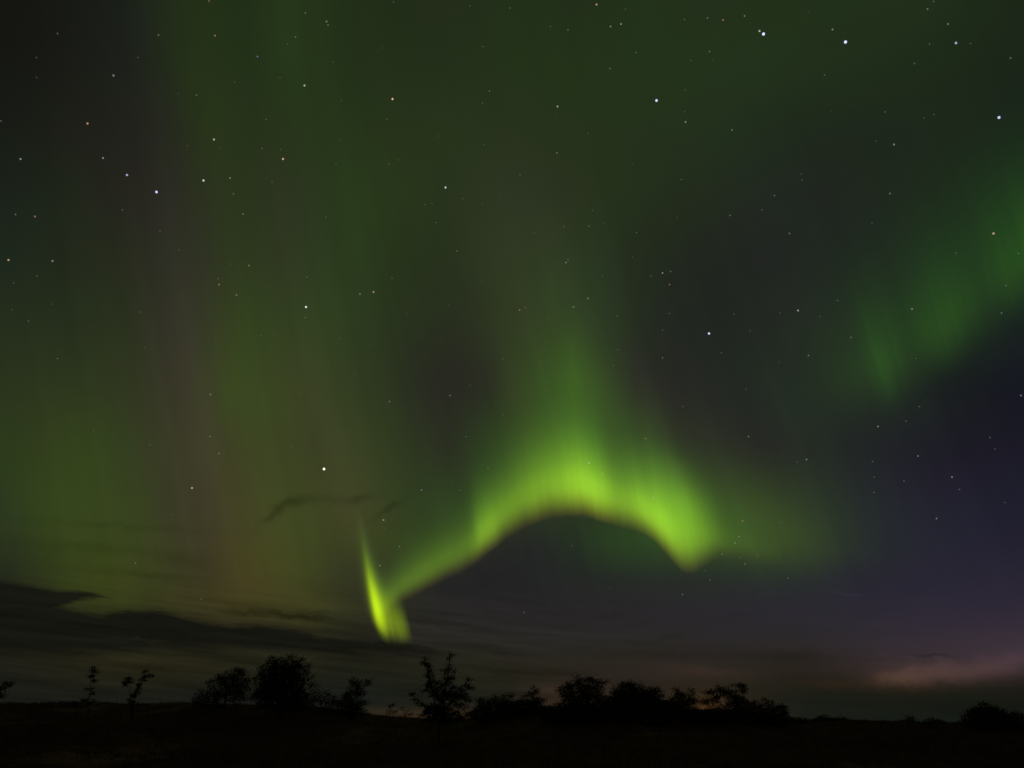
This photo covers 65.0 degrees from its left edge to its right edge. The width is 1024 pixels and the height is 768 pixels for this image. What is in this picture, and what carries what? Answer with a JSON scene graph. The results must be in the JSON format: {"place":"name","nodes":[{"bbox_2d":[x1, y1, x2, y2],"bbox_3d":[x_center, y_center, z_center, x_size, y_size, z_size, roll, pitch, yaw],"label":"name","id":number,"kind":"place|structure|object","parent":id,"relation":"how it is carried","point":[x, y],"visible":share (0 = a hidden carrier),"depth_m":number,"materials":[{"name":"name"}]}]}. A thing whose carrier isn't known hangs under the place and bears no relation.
{"place":"outdoors","nodes":[
{"label":"outdoors","id":0,"kind":"place"},
{"bbox_2d":[0,699,1023,767],"bbox_3d":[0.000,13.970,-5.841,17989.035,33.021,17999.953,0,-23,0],"label":"ground","id":1,"kind":"structure","parent":0,"point":[281,742],"depth_m":35.53,"materials":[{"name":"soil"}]},
{"bbox_2d":[0,680,15,698],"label":"shrub","id":2,"kind":"object","parent":1,"relation":"on","point":[3,686],"visible":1,"depth_m":37.44,"materials":[{"name":"green plant"}]},
{"bbox_2d":[79,665,101,721],"bbox_3d":[-22.574,16.579,42.946,0.940,2.955,0.640,0,-23,0],"label":"sapling","id":3,"kind":"object","parent":1,"relation":"on","point":[87,703],"visible":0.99,"depth_m":42.97,"materials":[{"name":"green plant"}]},
{"bbox_2d":[121,670,153,722],"bbox_3d":[-19.644,16.329,41.948,1.783,2.800,0.590,0,-23,0],"label":"sapling","id":4,"kind":"object","parent":1,"relation":"on","point":[135,693],"visible":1,"depth_m":42.09,"materials":[{"name":"green plant"}]},
{"bbox_2d":[190,665,255,710],"bbox_3d":[-18.894,19.938,52.412,4.398,2.979,2.132,0,-23,0],"label":"shrub","id":5,"kind":"object","parent":1,"relation":"on","point":[235,693],"visible":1,"depth_m":52.23,"materials":[{"name":"black plant"}]},
{"bbox_2d":[247,653,317,716],"bbox_3d":[-14.476,18.936,50.584,4.616,4.022,3.282,0,-23,0],"label":"shrub","id":6,"kind":"object","parent":1,"relation":"on","point":[266,692],"visible":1,"depth_m":50.32,"materials":[{"name":"black plant"}]},
{"bbox_2d":[302,680,342,714],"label":"shrub","id":7,"kind":"object","parent":1,"relation":"on","point":[330,702],"visible":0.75,"depth_m":55.76,"materials":[{"name":"green plant"}]},
{"bbox_2d":[329,675,373,719],"bbox_3d":[-10.242,20.081,51.249,2.868,2.938,2.072,0,-23,0],"label":"shrub","id":8,"kind":"object","parent":1,"relation":"on","point":[350,704],"visible":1,"depth_m":51.08,"materials":[{"name":"green plant"}]},
{"bbox_2d":[386,703,396,726],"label":"plant","id":9,"kind":"object","parent":1,"relation":"on","point":[390,705],"visible":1,"depth_m":48.17,"materials":[{"name":"green plant"}]},
{"bbox_2d":[400,705,412,730],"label":"plant","id":10,"kind":"object","parent":1,"relation":"on","point":[411,713],"visible":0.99,"depth_m":47.14,"materials":[{"name":"green plant"}]},
{"bbox_2d":[407,652,477,741],"bbox_3d":[-3.379,15.200,39.132,3.515,4.334,1.614,0,-23,0],"label":"young tree","id":11,"kind":"object","parent":1,"relation":"on","point":[439,714],"visible":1,"depth_m":39.07,"materials":[{"name":"black plant"}]},
{"bbox_2d":[466,692,525,723],"bbox_3d":[-0.840,21.816,53.698,4.533,2.340,3.289,0,-23,0],"label":"shrub","id":12,"kind":"object","parent":1,"relation":"on","point":[488,713],"visible":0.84,"depth_m":53.51,"materials":[{"name":"green plant"}]},
{"bbox_2d":[510,685,552,715],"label":"shrub","id":13,"kind":"object","parent":1,"relation":"on","point":[536,702],"visible":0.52,"depth_m":55.58,"materials":[{"name":"green plant"}]},
{"bbox_2d":[531,699,594,725],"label":"shrub","id":14,"kind":"object","parent":1,"relation":"on","point":[564,714],"visible":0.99,"depth_m":46.04,"materials":[{"name":"green plant"}]},
{"bbox_2d":[554,672,614,721],"bbox_3d":[4.317,19.120,48.402,4.233,3.381,3.346,6,-23,-15],"label":"shrub","id":15,"kind":"object","parent":1,"relation":"on","point":[586,696],"visible":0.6,"depth_m":48.30,"materials":[{"name":"black plant"}]},
{"bbox_2d":[600,680,667,720],"bbox_3d":[7.465,19.947,50.139,4.880,2.965,4.007,0,-23,0],"label":"shrub","id":16,"kind":"object","parent":1,"relation":"on","point":[632,693],"visible":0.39,"depth_m":50.09,"materials":[{"name":"green plant"}]},
{"bbox_2d":[664,685,706,717],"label":"shrub","id":17,"kind":"object","parent":1,"relation":"on","point":[682,695],"visible":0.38,"depth_m":52.03,"materials":[{"name":"green plant"}]},
{"bbox_2d":[659,697,747,725],"bbox_3d":[10.886,18.965,46.338,4.355,1.763,4.325,21,-30,-41],"label":"shrub","id":18,"kind":"object","parent":1,"relation":"on","point":[701,715],"visible":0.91,"depth_m":45.92,"materials":[{"name":"green plant"}]},
{"bbox_2d":[687,683,775,724],"bbox_3d":[13.762,20.401,51.006,5.844,2.835,4.154,0,-23,0],"label":"shrub","id":19,"kind":"object","parent":1,"relation":"on","point":[752,717],"visible":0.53,"depth_m":50.97,"materials":[{"name":"green plant"}]},
{"bbox_2d":[748,697,800,726],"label":"shrub","id":20,"kind":"object","parent":1,"relation":"on","point":[776,715],"visible":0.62,"depth_m":53.38,"materials":[{"name":"green plant"}]},
{"bbox_2d":[792,715,812,723],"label":"shrub","id":21,"kind":"object","parent":1,"relation":"on","point":[804,721],"visible":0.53,"depth_m":68.04,"materials":[{"name":"green plant"}]},
{"bbox_2d":[809,714,849,722],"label":"shrub","id":22,"kind":"object","parent":1,"relation":"on","point":[821,719],"visible":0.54,"depth_m":68.95,"materials":[{"name":"green plant"}]},
{"bbox_2d":[898,715,921,723],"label":"shrub","id":23,"kind":"object","parent":1,"relation":"on","point":[910,718],"visible":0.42,"depth_m":68.07,"materials":[{"name":"green plant"}]},
{"bbox_2d":[922,716,949,724],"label":"shrub","id":24,"kind":"object","parent":1,"relation":"on","point":[934,720],"visible":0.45,"depth_m":67.24,"materials":[{"name":"green plant"}]},
{"bbox_2d":[952,700,1023,732],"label":"shrub","id":25,"kind":"object","parent":1,"relation":"on","point":[985,717],"visible":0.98,"depth_m":51.41,"materials":[{"name":"black plant"}]},
{"bbox_2d":[0,0,1023,721],"label":"sky","id":26,"kind":"structure","parent":0,"point":[886,609],"materials":[{"name":"green"}]}
]}

